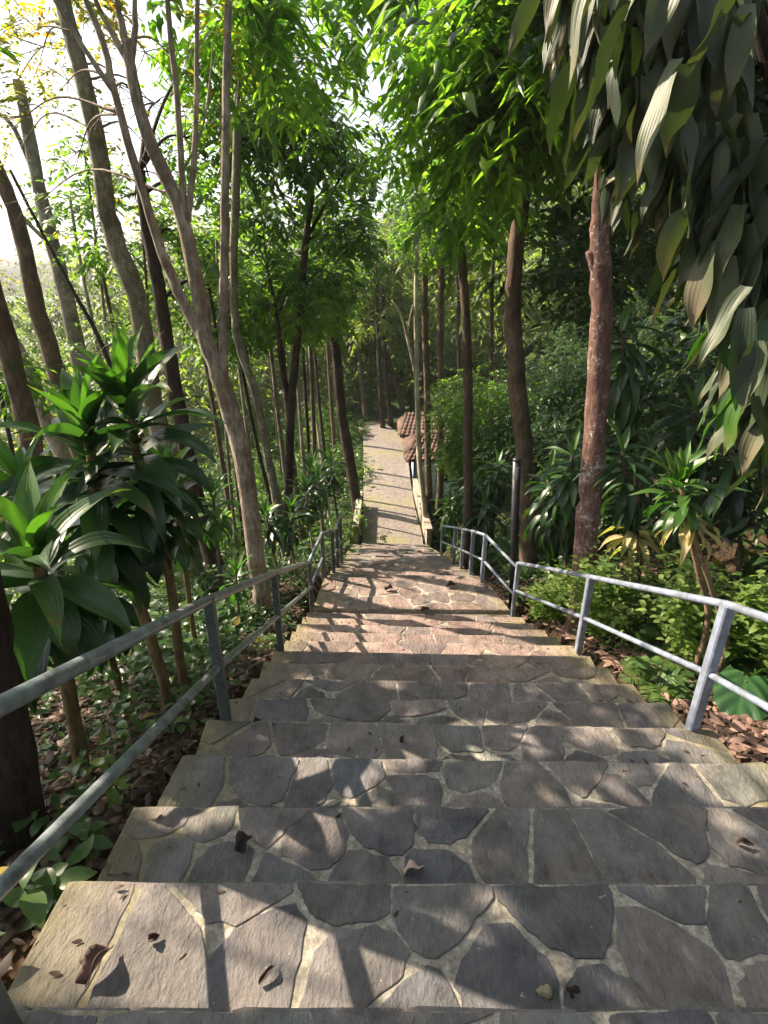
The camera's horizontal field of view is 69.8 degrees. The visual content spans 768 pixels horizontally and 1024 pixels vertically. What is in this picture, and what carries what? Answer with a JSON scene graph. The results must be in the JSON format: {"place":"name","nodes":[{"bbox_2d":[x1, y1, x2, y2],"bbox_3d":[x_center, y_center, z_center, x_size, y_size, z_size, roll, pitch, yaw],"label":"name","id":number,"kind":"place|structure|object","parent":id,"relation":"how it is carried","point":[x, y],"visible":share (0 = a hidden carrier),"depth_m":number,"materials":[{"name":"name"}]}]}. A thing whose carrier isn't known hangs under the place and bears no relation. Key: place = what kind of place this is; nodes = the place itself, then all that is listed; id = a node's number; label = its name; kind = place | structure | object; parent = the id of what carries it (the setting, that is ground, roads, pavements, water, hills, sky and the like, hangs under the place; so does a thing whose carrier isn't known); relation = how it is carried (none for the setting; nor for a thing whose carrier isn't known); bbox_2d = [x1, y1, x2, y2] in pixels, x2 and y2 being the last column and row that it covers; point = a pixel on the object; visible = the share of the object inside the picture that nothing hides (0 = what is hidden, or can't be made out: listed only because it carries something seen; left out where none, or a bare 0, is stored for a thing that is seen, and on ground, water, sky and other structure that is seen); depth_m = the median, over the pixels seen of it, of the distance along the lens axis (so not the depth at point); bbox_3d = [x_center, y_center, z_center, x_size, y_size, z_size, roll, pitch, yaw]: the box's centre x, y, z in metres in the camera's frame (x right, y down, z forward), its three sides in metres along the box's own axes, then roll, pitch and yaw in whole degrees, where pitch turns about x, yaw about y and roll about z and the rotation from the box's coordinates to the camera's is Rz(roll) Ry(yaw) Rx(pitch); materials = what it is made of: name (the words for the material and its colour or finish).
{"place":"outdoors","nodes":[
{"label":"outdoors","id":0,"kind":"place"},
{"bbox_2d":[0,0,448,295],"label":"sky","id":1,"kind":"structure","parent":0,"point":[7,246],"materials":[{"name":"white"}]},
{"bbox_2d":[0,181,767,991],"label":"ground","id":2,"kind":"structure","parent":0,"point":[158,779],"depth_m":4.82,"materials":[{"name":"soil"}]},
{"bbox_2d":[0,46,52,859],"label":"tree","id":3,"kind":"object","parent":2,"relation":"on","point":[21,795],"visible":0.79,"depth_m":1.94,"materials":[{"name":"brown plant"}]},
{"bbox_2d":[0,347,60,454],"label":"sapling","id":4,"kind":"object","parent":2,"relation":"on","point":[6,410],"visible":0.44,"depth_m":7.52,"materials":[{"name":"green plant"}]},
{"bbox_2d":[0,17,68,575],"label":"tree","id":5,"kind":"object","parent":2,"relation":"on","point":[23,408],"visible":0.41,"depth_m":5.85,"materials":[{"name":"brown plant"}]},
{"bbox_2d":[0,437,73,592],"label":"strap leaf plant","id":6,"kind":"object","parent":2,"relation":"on","point":[11,464],"visible":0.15,"depth_m":3.61,"materials":[{"name":"green plant"}]},
{"bbox_2d":[2,834,97,932],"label":"seedling","id":7,"kind":"object","parent":2,"relation":"on","point":[36,903],"visible":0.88,"depth_m":1.65,"materials":[{"name":"green plant"}]},
{"bbox_2d":[0,12,119,596],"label":"tree","id":8,"kind":"object","parent":2,"relation":"on","point":[42,326],"visible":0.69,"depth_m":8.23,"materials":[{"name":"brown plant"}]},
{"bbox_2d":[0,259,122,596],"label":"tree","id":9,"kind":"object","parent":2,"relation":"on","point":[59,449],"visible":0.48,"depth_m":8.28,"materials":[{"name":"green plant"}]},
{"bbox_2d":[0,0,124,524],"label":"tree","id":10,"kind":"object","parent":2,"relation":"on","point":[68,307],"visible":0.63,"depth_m":9.46,"materials":[{"name":"brown plant"}]},
{"bbox_2d":[14,146,126,481],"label":"tree","id":11,"kind":"object","parent":2,"relation":"on","point":[56,213],"visible":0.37,"depth_m":12.49,"materials":[{"name":"green plant"}]},
{"bbox_2d":[0,450,151,778],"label":"strap leaf plant","id":12,"kind":"object","parent":2,"relation":"on","point":[55,616],"visible":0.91,"depth_m":2.21,"materials":[{"name":"green plant"}]},
{"bbox_2d":[47,814,113,868],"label":"seedling","id":13,"kind":"object","parent":2,"relation":"on","point":[83,828],"visible":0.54,"depth_m":1.94,"materials":[{"name":"green plant"}]},
{"bbox_2d":[50,112,136,477],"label":"sapling","id":14,"kind":"object","parent":2,"relation":"on","point":[86,178],"visible":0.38,"depth_m":10.29,"materials":[{"name":"green plant"}]},
{"bbox_2d":[24,179,174,333],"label":"tree","id":15,"kind":"object","parent":2,"relation":"on","point":[85,267],"visible":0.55,"depth_m":8.76,"materials":[{"name":"green plant"}]},
{"bbox_2d":[0,346,206,707],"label":"strap leaf plant","id":16,"kind":"object","parent":2,"relation":"on","point":[78,407],"visible":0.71,"depth_m":2.82,"materials":[{"name":"green plant"}]},
{"bbox_2d":[9,169,204,567],"bbox_3d":[-3.784,-1.509,8.070,1.803,6.034,0.103,0,24,0],"label":"sapling","id":17,"kind":"object","parent":2,"relation":"on","point":[93,327],"visible":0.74,"depth_m":7.39,"materials":[{"name":"brown plant"}]},
{"bbox_2d":[0,0,218,583],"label":"tree","id":18,"kind":"object","parent":2,"relation":"on","point":[124,263],"visible":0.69,"depth_m":5.83,"materials":[{"name":"brown plant"}]},
{"bbox_2d":[89,754,133,808],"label":"seedling","id":19,"kind":"object","parent":2,"relation":"on","point":[113,794],"visible":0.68,"depth_m":2.34,"materials":[{"name":"green plant"}]},
{"bbox_2d":[60,545,179,699],"bbox_3d":[-1.788,0.700,3.638,0.674,1.395,0.824,8,25,18],"label":"strap leaf plant","id":20,"kind":"object","parent":2,"relation":"on","point":[109,631],"visible":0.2,"depth_m":3.52,"materials":[{"name":"green plant"}]},
{"bbox_2d":[24,317,234,691],"bbox_3d":[-1.363,0.172,3.227,0.971,2.502,0.988,-13,27,-27],"label":"strap leaf plant","id":21,"kind":"object","parent":2,"relation":"on","point":[129,391],"visible":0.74,"depth_m":2.93,"materials":[{"name":"green plant"}]},
{"bbox_2d":[0,0,276,620],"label":"tree","id":22,"kind":"object","parent":2,"relation":"on","point":[181,198],"visible":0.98,"depth_m":4.82,"materials":[{"name":"brown plant"}]},
{"bbox_2d":[82,139,204,311],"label":"sapling","id":23,"kind":"object","parent":2,"relation":"on","point":[173,165],"visible":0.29,"depth_m":7.92,"materials":[{"name":"green plant"}]},
{"bbox_2d":[42,18,268,577],"bbox_3d":[-3.792,-3.143,9.075,5.039,7.719,2.560,14,27,29],"label":"tree","id":24,"kind":"object","parent":2,"relation":"on","point":[160,291],"visible":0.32,"depth_m":7.65,"materials":[{"name":"green plant"}]},
{"bbox_2d":[0,197,322,561],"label":"valley woods","id":25,"kind":"object","parent":2,"relation":"on","point":[191,380],"visible":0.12,"depth_m":28.50,"materials":[{"name":"plant"}]},
{"bbox_2d":[0,562,328,977],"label":"fallen leaves","id":26,"kind":"object","parent":2,"relation":"on","point":[97,863],"visible":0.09,"depth_m":2.98,"materials":[{"name":"brown plant"}]},
{"bbox_2d":[127,434,220,657],"bbox_3d":[-1.608,0.401,4.388,0.811,2.073,0.854,0,24,0],"label":"strap leaf plant","id":27,"kind":"object","parent":2,"relation":"on","point":[193,544],"visible":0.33,"depth_m":4.29,"materials":[{"name":"green plant"}]},
{"bbox_2d":[150,569,219,604],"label":"fern","id":28,"kind":"object","parent":2,"relation":"on","point":[179,579],"visible":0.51,"depth_m":7.26,"materials":[{"name":"green plant"}]},
{"bbox_2d":[0,398,376,610],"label":"valley undergrowth","id":29,"kind":"object","parent":2,"relation":"on","point":[261,490],"visible":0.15,"depth_m":18.82,"materials":[{"name":"green plant"}]},
{"bbox_2d":[133,214,247,554],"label":"tree","id":30,"kind":"object","parent":2,"relation":"on","point":[218,438],"visible":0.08,"depth_m":12.08,"materials":[{"name":"brown plant"}]},
{"bbox_2d":[177,676,213,718],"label":"seedling","id":31,"kind":"object","parent":2,"relation":"on","point":[197,698],"visible":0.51,"depth_m":3.35,"materials":[{"name":"green plant"}]},
{"bbox_2d":[154,177,255,565],"bbox_3d":[-2.839,-2.014,9.734,1.580,6.775,2.589,-11,26,-23],"label":"tree","id":32,"kind":"object","parent":2,"relation":"on","point":[200,201],"visible":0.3,"depth_m":8.67,"materials":[{"name":"green plant"}]},
{"bbox_2d":[185,471,239,589],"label":"strap leaf plant","id":33,"kind":"object","parent":2,"relation":"on","point":[215,531],"visible":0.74,"depth_m":6.85,"materials":[{"name":"green plant"}]},
{"bbox_2d":[163,217,277,559],"bbox_3d":[-2.367,-1.494,8.849,1.062,5.768,1.570,16,28,33],"label":"sapling","id":34,"kind":"object","parent":2,"relation":"on","point":[213,265],"visible":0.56,"depth_m":8.04,"materials":[{"name":"green plant"}]},
{"bbox_2d":[172,279,293,550],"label":"tree","id":35,"kind":"object","parent":2,"relation":"on","point":[249,341],"visible":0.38,"depth_m":10.31,"materials":[{"name":"green plant"}]},
{"bbox_2d":[214,552,259,621],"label":"strap leaf plant","id":36,"kind":"object","parent":2,"relation":"on","point":[235,570],"visible":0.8,"depth_m":5.99,"materials":[{"name":"green plant"}]},
{"bbox_2d":[198,201,280,453],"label":"tree","id":37,"kind":"object","parent":2,"relation":"on","point":[243,402],"visible":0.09,"depth_m":13.86,"materials":[{"name":"green plant"}]},
{"bbox_2d":[189,277,293,550],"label":"tree","id":38,"kind":"object","parent":2,"relation":"on","point":[229,362],"visible":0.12,"depth_m":10.58,"materials":[{"name":"green plant"}]},
{"bbox_2d":[0,408,511,935],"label":"ground cover","id":39,"kind":"object","parent":2,"relation":"on","point":[228,618],"visible":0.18,"depth_m":4.34,"materials":[{"name":"green plant"}]},
{"bbox_2d":[238,236,283,488],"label":"tree","id":40,"kind":"object","parent":2,"relation":"on","point":[268,357],"visible":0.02,"depth_m":17.09,"materials":[{"name":"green plant"}]},
{"bbox_2d":[138,0,404,557],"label":"tree","id":41,"kind":"object","parent":2,"relation":"on","point":[307,302],"visible":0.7,"depth_m":8.40,"materials":[{"name":"green plant"}]},
{"bbox_2d":[140,0,411,570],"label":"tree","id":42,"kind":"object","parent":2,"relation":"on","point":[269,38],"visible":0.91,"depth_m":5.37,"materials":[{"name":"green plant"}]},
{"bbox_2d":[228,279,329,550],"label":"tree","id":43,"kind":"object","parent":2,"relation":"on","point":[277,411],"visible":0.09,"depth_m":11.50,"materials":[{"name":"green plant"}]},
{"bbox_2d":[229,239,332,550],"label":"tree","id":44,"kind":"object","parent":2,"relation":"on","point":[297,492],"visible":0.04,"depth_m":12.42,"materials":[{"name":"green plant"}]},
{"bbox_2d":[261,231,318,502],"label":"tree","id":45,"kind":"object","parent":2,"relation":"on","point":[302,450],"visible":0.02,"depth_m":16.30,"materials":[{"name":"brown plant"}]},
{"bbox_2d":[258,487,324,582],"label":"strap leaf plant","id":46,"kind":"object","parent":2,"relation":"on","point":[289,534],"visible":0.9,"depth_m":7.33,"materials":[{"name":"plant"}]},
{"bbox_2d":[255,245,331,518],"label":"tree","id":47,"kind":"object","parent":2,"relation":"on","point":[324,479],"visible":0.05,"depth_m":14.96,"materials":[{"name":"beige plant"}]},
{"bbox_2d":[283,459,344,567],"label":"strap leaf plant","id":48,"kind":"object","parent":2,"relation":"on","point":[307,485],"visible":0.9,"depth_m":8.97,"materials":[{"name":"green plant"}]},
{"bbox_2d":[295,441,354,532],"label":"strap leaf plant","id":49,"kind":"object","parent":2,"relation":"on","point":[330,458],"visible":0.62,"depth_m":12.01,"materials":[{"name":"green plant"}]},
{"bbox_2d":[291,246,358,463],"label":"tree","id":50,"kind":"object","parent":2,"relation":"on","point":[319,408],"visible":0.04,"depth_m":18.04,"materials":[{"name":"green plant"}]},
{"bbox_2d":[295,254,358,532],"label":"tree","id":51,"kind":"object","parent":2,"relation":"on","point":[306,405],"visible":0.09,"depth_m":12.94,"materials":[{"name":"green plant"}]},
{"bbox_2d":[271,180,388,521],"bbox_3d":[-1.412,-3.943,15.204,3.081,8.907,4.283,0,24,0],"label":"tree","id":52,"kind":"object","parent":2,"relation":"on","point":[349,461],"visible":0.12,"depth_m":14.94,"materials":[{"name":"green plant"}]},
{"bbox_2d":[309,259,362,539],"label":"tree","id":53,"kind":"object","parent":2,"relation":"on","point":[313,417],"visible":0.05,"depth_m":13.50,"materials":[{"name":"brown plant"}]},
{"bbox_2d":[325,263,370,473],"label":"tree","id":54,"kind":"object","parent":2,"relation":"on","point":[332,421],"visible":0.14,"depth_m":18.84,"materials":[{"name":"brown plant"}]},
{"bbox_2d":[352,491,362,543],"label":"wall","id":55,"kind":"structure","parent":2,"relation":"on","point":[356,535],"depth_m":14.91,"materials":[{"name":"paint"}]},
{"bbox_2d":[339,274,410,414],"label":"tree","id":56,"kind":"object","parent":2,"relation":"on","point":[396,388],"visible":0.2,"depth_m":27.63,"materials":[{"name":"green plant"}]},
{"bbox_2d":[344,209,412,427],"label":"tree","id":57,"kind":"object","parent":2,"relation":"on","point":[376,303],"visible":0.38,"depth_m":23.16,"materials":[{"name":"green plant"}]},
{"bbox_2d":[343,214,419,419],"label":"tree","id":58,"kind":"object","parent":2,"relation":"on","point":[363,394],"visible":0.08,"depth_m":26.17,"materials":[{"name":"brown plant"}]},
{"bbox_2d":[343,241,421,427],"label":"tree","id":59,"kind":"object","parent":2,"relation":"on","point":[392,344],"visible":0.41,"depth_m":24.29,"materials":[{"name":"green plant"}]},
{"bbox_2d":[8,544,767,1023],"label":"stone staircase","id":60,"kind":"structure","parent":2,"relation":"on","point":[536,844],"depth_m":1.87,"materials":[{"name":"stone"}]},
{"bbox_2d":[75,944,113,986],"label":"dead leaf","id":61,"kind":"object","parent":60,"relation":"on","point":[94,954],"visible":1,"depth_m":1.40,"materials":[{"name":"plant"}]},
{"bbox_2d":[0,513,342,1023],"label":"metal railing","id":62,"kind":"object","parent":60,"relation":"on","point":[17,870],"visible":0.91,"depth_m":1.81,"materials":[{"name":"metal"}]},
{"bbox_2d":[234,830,251,853],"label":"dead leaf","id":63,"kind":"object","parent":60,"relation":"on","point":[242,838],"visible":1,"depth_m":1.86,"materials":[{"name":"plant"}]},
{"bbox_2d":[258,965,274,984],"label":"dead leaf","id":64,"kind":"object","parent":60,"relation":"on","point":[264,975],"visible":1,"depth_m":1.39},
{"bbox_2d":[29,614,741,976],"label":"fallen leaves","id":65,"kind":"object","parent":60,"relation":"on","point":[55,972],"visible":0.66,"depth_m":1.82,"materials":[{"name":"brown plant"}]},
{"bbox_2d":[402,859,424,875],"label":"dead leaf","id":66,"kind":"object","parent":60,"relation":"on","point":[411,864],"visible":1,"depth_m":1.80,"materials":[{"name":"plant"}]},
{"bbox_2d":[536,984,553,999],"bbox_3d":[0.403,1.200,1.376,0.046,0.016,0.033,0,24,0],"label":"pebble","id":67,"kind":"object","parent":60,"relation":"on","point":[545,991],"visible":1,"depth_m":1.37,"materials":[{"name":"stone"}]},
{"bbox_2d":[440,525,767,731],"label":"metal railing","id":68,"kind":"object","parent":60,"relation":"on","point":[708,669],"visible":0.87,"depth_m":3.02,"materials":[{"name":"grey metal"}]},
{"bbox_2d":[383,199,453,541],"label":"tree","id":69,"kind":"object","parent":2,"relation":"on","point":[416,263],"visible":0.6,"depth_m":12.82,"materials":[{"name":"beige plant"}]},
{"bbox_2d":[412,478,431,546],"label":"wall","id":70,"kind":"structure","parent":2,"relation":"on","point":[426,528],"depth_m":15.46,"materials":[{"name":"paint"}]},
{"bbox_2d":[397,412,446,437],"bbox_3d":[1.617,-3.133,22.855,2.165,2.062,2.684,0,24,0],"label":"tiled shelter","id":71,"kind":"object","parent":2,"relation":"on","point":[406,424],"visible":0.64,"depth_m":21.96,"materials":[{"name":"tile"}]},
{"bbox_2d":[378,159,467,417],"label":"tree","id":72,"kind":"object","parent":2,"relation":"on","point":[457,319],"visible":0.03,"depth_m":20.69,"materials":[{"name":"green plant"}]},
{"bbox_2d":[298,0,549,569],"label":"tree","id":73,"kind":"object","parent":2,"relation":"on","point":[405,5],"visible":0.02,"depth_m":7.45,"materials":[{"name":"green plant"}]},
{"bbox_2d":[376,147,483,516],"bbox_3d":[1.333,-4.600,15.395,3.319,9.938,3.655,17,29,34],"label":"tree","id":74,"kind":"object","parent":2,"relation":"on","point":[427,398],"visible":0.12,"depth_m":14.75,"materials":[{"name":"brown plant"}]},
{"bbox_2d":[402,430,475,500],"bbox_3d":[1.909,-1.685,19.515,2.522,2.479,2.563,0,24,0],"label":"garden hut","id":75,"kind":"object","parent":2,"relation":"on","point":[409,447],"visible":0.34,"depth_m":18.73,"materials":[{"name":"tile"}]},
{"bbox_2d":[428,470,477,557],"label":"strap leaf plant","id":76,"kind":"object","parent":2,"relation":"on","point":[450,515],"visible":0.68,"depth_m":12.86,"materials":[{"name":"green plant"}]},
{"bbox_2d":[346,0,593,575],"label":"tree","id":77,"kind":"object","parent":2,"relation":"on","point":[487,116],"visible":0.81,"depth_m":4.70,"materials":[{"name":"green plant"}]},
{"bbox_2d":[449,546,492,571],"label":"shrub","id":78,"kind":"object","parent":2,"relation":"on","point":[477,566],"visible":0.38,"depth_m":10.07,"materials":[{"name":"green plant"}]},
{"bbox_2d":[186,79,766,468],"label":"woods","id":79,"kind":"object","parent":2,"relation":"on","point":[352,391],"visible":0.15,"depth_m":28.05,"materials":[{"name":"green plant"}]},
{"bbox_2d":[396,159,566,532],"bbox_3d":[2.328,-3.678,13.288,3.640,10.787,5.362,-5,24,-11],"label":"tree","id":80,"kind":"object","parent":2,"relation":"on","point":[451,457],"visible":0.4,"depth_m":13.23,"materials":[{"name":"green plant"}]},
{"bbox_2d":[454,443,511,559],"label":"strap leaf plant","id":81,"kind":"object","parent":2,"relation":"on","point":[481,520],"visible":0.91,"depth_m":10.03,"materials":[{"name":"green plant"}]},
{"bbox_2d":[420,198,548,506],"bbox_3d":[2.605,-3.928,15.210,4.330,9.534,3.773,-16,28,-33],"label":"tree","id":82,"kind":"object","parent":2,"relation":"on","point":[482,280],"visible":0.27,"depth_m":14.49,"materials":[{"name":"green plant"}]},
{"bbox_2d":[509,457,520,611],"bbox_3d":[1.521,0.330,6.418,0.226,2.011,0.095,0,24,0],"label":"black pole","id":83,"kind":"object","parent":2,"relation":"on","point":[516,475],"visible":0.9,"depth_m":6.27,"materials":[{"name":"metal"}]},
{"bbox_2d":[515,558,571,625],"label":"shrub","id":84,"kind":"object","parent":2,"relation":"on","point":[547,613],"visible":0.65,"depth_m":6.03,"materials":[{"name":"green plant"}]},
{"bbox_2d":[521,421,581,613],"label":"strap leaf plant","id":85,"kind":"object","parent":2,"relation":"on","point":[556,526],"visible":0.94,"depth_m":6.16,"materials":[{"name":"green plant"}]},
{"bbox_2d":[377,0,767,644],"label":"tree","id":86,"kind":"object","parent":2,"relation":"on","point":[597,258],"visible":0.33,"depth_m":5.12,"materials":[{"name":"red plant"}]},
{"bbox_2d":[538,543,667,644],"bbox_3d":[2.031,0.760,5.004,1.086,0.990,0.999,-20,31,-38],"label":"shrub","id":87,"kind":"object","parent":2,"relation":"on","point":[608,609],"visible":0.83,"depth_m":4.90,"materials":[{"name":"green plant"}]},
{"bbox_2d":[446,481,767,702],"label":"ground cover","id":88,"kind":"object","parent":2,"relation":"on","point":[651,632],"visible":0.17,"depth_m":5.52,"materials":[{"name":"green plant"}]},
{"bbox_2d":[458,284,767,594],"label":"bank thicket","id":89,"kind":"object","parent":2,"relation":"on","point":[661,385],"visible":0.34,"depth_m":8.78,"materials":[{"name":"green plant"}]},
{"bbox_2d":[572,418,668,616],"bbox_3d":[2.181,0.224,5.191,0.991,2.258,0.730,-10,25,-21],"label":"strap leaf plant","id":90,"kind":"object","parent":2,"relation":"on","point":[627,508],"visible":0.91,"depth_m":5.00,"materials":[{"name":"green plant"}]},
{"bbox_2d":[578,302,666,573],"bbox_3d":[2.206,-0.258,5.505,0.914,3.448,0.767,15,28,31],"label":"strap leaf plant","id":91,"kind":"object","parent":2,"relation":"on","point":[625,397],"visible":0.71,"depth_m":5.04,"materials":[{"name":"green plant"}]},
{"bbox_2d":[498,548,767,762],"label":"fallen leaves","id":92,"kind":"object","parent":2,"relation":"on","point":[735,745],"visible":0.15,"depth_m":3.40,"materials":[{"name":"brown plant"}]},
{"bbox_2d":[596,548,691,617],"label":"shrub","id":93,"kind":"object","parent":2,"relation":"on","point":[658,584],"visible":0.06,"depth_m":5.72,"materials":[{"name":"green plant"}]},
{"bbox_2d":[618,655,694,702],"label":"fern","id":94,"kind":"object","parent":2,"relation":"on","point":[671,670],"visible":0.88,"depth_m":3.79,"materials":[{"name":"green plant"}]},
{"bbox_2d":[628,440,750,679],"bbox_3d":[1.921,0.426,3.651,0.741,1.868,0.580,-12,26,-25],"label":"strap leaf plant","id":95,"kind":"object","parent":2,"relation":"on","point":[684,518],"visible":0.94,"depth_m":3.38,"materials":[{"name":"plant"}]},
{"bbox_2d":[635,542,767,674],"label":"shrub","id":96,"kind":"object","parent":2,"relation":"on","point":[687,621],"visible":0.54,"depth_m":3.99,"materials":[{"name":"green plant"}]},
{"bbox_2d":[644,371,764,598],"bbox_3d":[2.917,-0.015,5.231,0.999,2.506,1.249,0,24,0],"label":"strap leaf plant","id":97,"kind":"object","parent":2,"relation":"on","point":[732,505],"visible":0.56,"depth_m":4.98,"materials":[{"name":"green plant"}]},
{"bbox_2d":[713,665,767,720],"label":"elephant ear plant","id":98,"kind":"object","parent":2,"relation":"on","point":[729,702],"visible":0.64,"depth_m":3.39,"materials":[{"name":"green plant"}]},
{"bbox_2d":[732,626,766,662],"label":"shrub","id":99,"kind":"object","parent":2,"relation":"on","point":[749,659],"visible":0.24,"depth_m":4.01,"materials":[{"name":"green plant"}]},
{"bbox_2d":[738,553,767,672],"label":"shrub","id":100,"kind":"object","parent":2,"relation":"on","point":[761,636],"visible":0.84,"depth_m":3.63,"materials":[{"name":"green plant"}]},
{"bbox_2d":[357,421,422,543],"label":"path","id":101,"kind":"structure","parent":0,"point":[388,500],"depth_m":17.66,"materials":[{"name":"stone"}]},
{"bbox_2d":[507,0,767,510],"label":"hanging strap plant","id":102,"kind":"object","parent":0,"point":[662,99],"visible":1,"depth_m":1.76,"materials":[{"name":"green plant"}]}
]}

